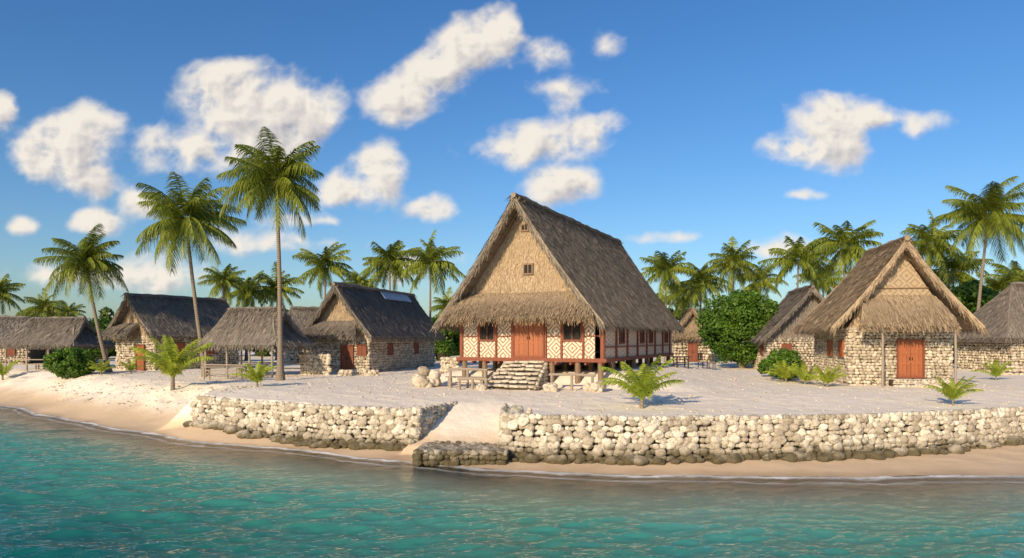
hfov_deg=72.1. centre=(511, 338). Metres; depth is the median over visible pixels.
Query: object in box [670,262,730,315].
palm tree
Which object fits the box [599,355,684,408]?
young palm
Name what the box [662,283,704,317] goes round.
palm tree
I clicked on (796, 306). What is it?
stone house
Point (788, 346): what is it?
window
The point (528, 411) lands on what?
coral boulder
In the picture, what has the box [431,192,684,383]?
thatched house
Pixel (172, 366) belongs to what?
young palm
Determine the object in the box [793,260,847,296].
palm tree
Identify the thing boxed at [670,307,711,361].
stone house
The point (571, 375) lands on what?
log rail
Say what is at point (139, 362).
door
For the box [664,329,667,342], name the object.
window
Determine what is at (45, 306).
palm tree
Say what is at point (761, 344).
window
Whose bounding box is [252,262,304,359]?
palm tree
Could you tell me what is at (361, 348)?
window
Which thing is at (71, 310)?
palm tree
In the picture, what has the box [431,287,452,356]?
palm tree
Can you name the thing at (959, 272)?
palm tree
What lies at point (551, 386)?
coral boulder
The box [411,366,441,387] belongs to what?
coral boulder
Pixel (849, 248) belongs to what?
palm tree
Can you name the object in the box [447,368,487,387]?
log rail
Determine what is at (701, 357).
wooden chair
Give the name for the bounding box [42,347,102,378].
shrub
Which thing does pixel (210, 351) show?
window
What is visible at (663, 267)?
palm tree
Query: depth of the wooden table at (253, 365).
50.21 m
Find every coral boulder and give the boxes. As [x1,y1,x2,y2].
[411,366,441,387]
[475,383,487,389]
[525,408,533,414]
[543,382,558,391]
[583,383,589,390]
[588,380,605,391]
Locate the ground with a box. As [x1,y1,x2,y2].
[0,341,1023,500]
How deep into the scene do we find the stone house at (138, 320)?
59.30 m
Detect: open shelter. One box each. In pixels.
[0,316,115,370]
[193,305,317,377]
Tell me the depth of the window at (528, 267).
38.85 m
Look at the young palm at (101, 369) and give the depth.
51.90 m
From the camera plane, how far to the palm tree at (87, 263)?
54.94 m
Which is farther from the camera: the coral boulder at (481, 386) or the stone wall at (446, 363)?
the stone wall at (446, 363)
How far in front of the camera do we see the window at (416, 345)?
62.96 m
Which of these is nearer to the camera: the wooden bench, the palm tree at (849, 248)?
the wooden bench
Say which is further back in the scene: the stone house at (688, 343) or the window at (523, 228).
the stone house at (688, 343)
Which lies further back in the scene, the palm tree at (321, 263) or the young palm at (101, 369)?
the palm tree at (321, 263)
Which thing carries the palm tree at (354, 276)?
on the ground
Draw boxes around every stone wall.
[298,353,331,374]
[337,369,378,375]
[439,357,458,373]
[1000,365,1023,374]
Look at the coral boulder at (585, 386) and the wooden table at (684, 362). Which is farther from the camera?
the wooden table at (684, 362)
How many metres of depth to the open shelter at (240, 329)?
48.98 m
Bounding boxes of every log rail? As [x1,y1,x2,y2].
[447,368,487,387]
[457,377,487,389]
[549,373,595,390]
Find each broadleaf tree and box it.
[60,316,116,358]
[431,317,459,360]
[694,288,778,367]
[950,278,999,346]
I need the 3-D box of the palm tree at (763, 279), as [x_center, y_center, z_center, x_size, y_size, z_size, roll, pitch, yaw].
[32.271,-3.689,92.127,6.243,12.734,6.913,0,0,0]
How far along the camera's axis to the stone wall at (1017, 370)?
51.91 m
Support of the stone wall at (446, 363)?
on the ground
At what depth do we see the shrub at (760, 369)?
47.82 m
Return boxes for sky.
[0,0,1023,321]
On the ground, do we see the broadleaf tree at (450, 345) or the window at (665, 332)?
the broadleaf tree at (450, 345)
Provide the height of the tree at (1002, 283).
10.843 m
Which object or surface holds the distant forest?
on the ground
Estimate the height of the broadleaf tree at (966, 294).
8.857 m
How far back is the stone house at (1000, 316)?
56.77 m
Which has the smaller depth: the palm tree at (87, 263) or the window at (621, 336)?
the window at (621, 336)
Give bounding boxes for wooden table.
[201,366,247,379]
[236,364,267,376]
[670,356,691,368]
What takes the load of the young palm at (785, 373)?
on the ground
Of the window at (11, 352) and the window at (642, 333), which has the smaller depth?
the window at (642, 333)
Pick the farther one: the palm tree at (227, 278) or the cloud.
the cloud
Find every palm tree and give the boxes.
[0,274,25,314]
[19,288,65,317]
[33,224,129,372]
[54,300,85,316]
[135,172,247,375]
[197,264,252,305]
[216,126,323,380]
[220,270,276,360]
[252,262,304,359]
[292,242,352,301]
[344,269,380,286]
[357,240,421,290]
[398,229,464,318]
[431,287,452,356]
[639,250,697,361]
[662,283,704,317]
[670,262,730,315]
[704,236,759,361]
[735,263,788,299]
[757,236,832,291]
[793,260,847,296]
[807,220,883,281]
[900,209,965,281]
[925,250,993,362]
[935,176,1023,310]
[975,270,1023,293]
[985,260,1023,287]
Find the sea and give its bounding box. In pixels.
[0,405,1023,557]
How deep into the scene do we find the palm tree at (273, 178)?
43.34 m
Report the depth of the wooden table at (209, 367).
46.31 m
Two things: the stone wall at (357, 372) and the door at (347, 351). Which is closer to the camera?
the stone wall at (357, 372)
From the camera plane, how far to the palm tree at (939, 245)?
71.27 m
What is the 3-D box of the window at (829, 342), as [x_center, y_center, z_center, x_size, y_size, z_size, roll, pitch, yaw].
[19.407,0.550,43.007,0.100,1.000,0.950,0,0,10]
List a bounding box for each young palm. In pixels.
[0,360,20,379]
[89,359,116,374]
[118,358,144,372]
[130,335,213,390]
[231,361,277,386]
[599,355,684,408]
[762,360,803,381]
[787,361,820,384]
[805,364,847,386]
[923,376,983,405]
[971,358,1013,379]
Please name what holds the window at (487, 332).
in the thatched house at (552, 288)
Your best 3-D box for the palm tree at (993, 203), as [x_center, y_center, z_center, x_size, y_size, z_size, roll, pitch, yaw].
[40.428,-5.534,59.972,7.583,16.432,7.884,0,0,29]
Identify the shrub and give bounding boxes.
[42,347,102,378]
[757,359,777,376]
[763,348,803,379]
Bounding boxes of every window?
[7,347,14,355]
[174,343,184,354]
[207,348,214,353]
[357,344,366,355]
[387,343,392,354]
[414,343,418,353]
[479,321,494,340]
[520,224,528,231]
[523,263,532,274]
[562,320,581,340]
[619,327,624,343]
[640,329,644,343]
[649,330,652,342]
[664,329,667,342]
[760,343,762,354]
[781,344,791,350]
[827,340,832,355]
[838,340,843,356]
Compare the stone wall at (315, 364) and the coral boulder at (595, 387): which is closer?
the coral boulder at (595, 387)
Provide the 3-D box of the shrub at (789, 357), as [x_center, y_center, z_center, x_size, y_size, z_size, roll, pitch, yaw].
[17.003,1.635,44.079,2.413,2.188,2.466,0,0,-36]
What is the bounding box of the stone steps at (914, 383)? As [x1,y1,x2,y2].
[888,378,963,388]
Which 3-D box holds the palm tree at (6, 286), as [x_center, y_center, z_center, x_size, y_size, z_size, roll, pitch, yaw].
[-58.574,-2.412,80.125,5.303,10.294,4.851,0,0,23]
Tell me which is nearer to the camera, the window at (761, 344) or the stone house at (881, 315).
the stone house at (881, 315)
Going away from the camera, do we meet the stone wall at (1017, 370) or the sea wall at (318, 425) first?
the sea wall at (318, 425)
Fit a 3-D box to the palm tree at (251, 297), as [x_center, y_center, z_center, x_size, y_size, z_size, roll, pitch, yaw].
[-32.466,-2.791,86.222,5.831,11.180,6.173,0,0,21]
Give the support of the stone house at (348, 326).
on the ground
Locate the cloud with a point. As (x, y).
(242, 101)
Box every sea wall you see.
[183,395,457,450]
[497,403,1023,465]
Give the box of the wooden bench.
[445,376,483,386]
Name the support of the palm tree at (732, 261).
on the ground
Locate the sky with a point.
(694, 90)
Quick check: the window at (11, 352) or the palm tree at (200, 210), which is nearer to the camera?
the palm tree at (200, 210)
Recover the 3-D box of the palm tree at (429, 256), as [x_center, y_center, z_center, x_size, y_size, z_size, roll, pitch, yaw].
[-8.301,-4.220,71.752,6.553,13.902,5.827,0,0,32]
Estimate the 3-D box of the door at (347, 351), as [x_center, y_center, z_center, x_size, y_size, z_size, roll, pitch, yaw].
[-12.776,1.530,54.539,1.100,2.140,0.145,0,0,15]
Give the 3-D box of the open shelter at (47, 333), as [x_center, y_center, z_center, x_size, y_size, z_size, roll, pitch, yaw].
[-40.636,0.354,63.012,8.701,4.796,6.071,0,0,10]
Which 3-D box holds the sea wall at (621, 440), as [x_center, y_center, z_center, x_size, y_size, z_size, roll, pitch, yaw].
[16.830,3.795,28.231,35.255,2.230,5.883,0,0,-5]
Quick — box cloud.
[0,7,940,293]
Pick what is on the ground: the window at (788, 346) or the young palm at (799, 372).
the young palm at (799, 372)
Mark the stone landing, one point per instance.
(446, 453)
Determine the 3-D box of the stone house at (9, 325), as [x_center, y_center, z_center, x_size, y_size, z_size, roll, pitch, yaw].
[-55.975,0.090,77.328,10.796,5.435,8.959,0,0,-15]
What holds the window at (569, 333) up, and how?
in the thatched house at (552, 288)
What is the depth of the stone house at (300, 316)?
74.21 m
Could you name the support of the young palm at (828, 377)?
on the ground
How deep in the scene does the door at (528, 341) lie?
38.93 m
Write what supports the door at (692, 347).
in the stone house at (688, 343)
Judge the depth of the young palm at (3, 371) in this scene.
57.93 m
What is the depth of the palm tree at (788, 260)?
74.24 m
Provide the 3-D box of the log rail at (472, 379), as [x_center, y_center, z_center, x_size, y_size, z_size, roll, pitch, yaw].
[-2.054,2.371,36.650,1.677,0.758,0.146,0,0,17]
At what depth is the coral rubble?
38.18 m
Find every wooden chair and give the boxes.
[697,353,707,368]
[708,354,715,369]
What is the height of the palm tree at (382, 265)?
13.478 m
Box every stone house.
[0,315,52,363]
[97,292,239,370]
[284,306,317,363]
[301,281,446,371]
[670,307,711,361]
[743,284,824,371]
[790,235,989,386]
[951,282,1023,370]
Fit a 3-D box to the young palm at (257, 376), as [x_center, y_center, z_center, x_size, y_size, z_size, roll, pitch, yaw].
[-14.073,1.973,38.461,2.479,1.462,2.150,0,0,-23]
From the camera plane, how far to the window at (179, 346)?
59.42 m
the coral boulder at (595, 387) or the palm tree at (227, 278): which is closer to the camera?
the coral boulder at (595, 387)
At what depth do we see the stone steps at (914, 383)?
37.89 m
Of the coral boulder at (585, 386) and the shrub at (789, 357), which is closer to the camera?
the coral boulder at (585, 386)
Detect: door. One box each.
[135,344,144,369]
[340,345,353,369]
[513,321,543,357]
[688,343,697,361]
[897,339,924,377]
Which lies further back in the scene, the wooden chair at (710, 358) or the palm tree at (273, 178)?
the wooden chair at (710, 358)
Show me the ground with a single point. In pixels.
(471, 416)
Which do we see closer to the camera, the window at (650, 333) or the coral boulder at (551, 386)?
the coral boulder at (551, 386)
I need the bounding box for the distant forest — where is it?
[15,287,973,356]
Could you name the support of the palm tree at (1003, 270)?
on the ground
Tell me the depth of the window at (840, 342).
40.56 m
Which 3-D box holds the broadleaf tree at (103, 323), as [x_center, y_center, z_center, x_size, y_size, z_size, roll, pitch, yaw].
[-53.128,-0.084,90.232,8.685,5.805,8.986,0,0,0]
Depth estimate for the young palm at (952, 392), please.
29.85 m
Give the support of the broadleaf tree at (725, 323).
on the ground
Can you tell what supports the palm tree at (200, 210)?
on the ground
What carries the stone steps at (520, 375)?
on the ground
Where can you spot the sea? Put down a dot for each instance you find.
(64, 496)
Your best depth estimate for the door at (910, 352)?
38.75 m
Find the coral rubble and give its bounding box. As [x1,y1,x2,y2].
[41,362,1020,415]
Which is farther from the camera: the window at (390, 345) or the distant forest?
the distant forest
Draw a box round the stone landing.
[412,440,509,466]
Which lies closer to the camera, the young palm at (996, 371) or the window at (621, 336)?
the window at (621, 336)
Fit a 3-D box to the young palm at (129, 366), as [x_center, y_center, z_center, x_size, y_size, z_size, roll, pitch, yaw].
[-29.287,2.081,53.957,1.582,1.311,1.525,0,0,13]
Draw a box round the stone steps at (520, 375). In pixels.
[487,360,548,390]

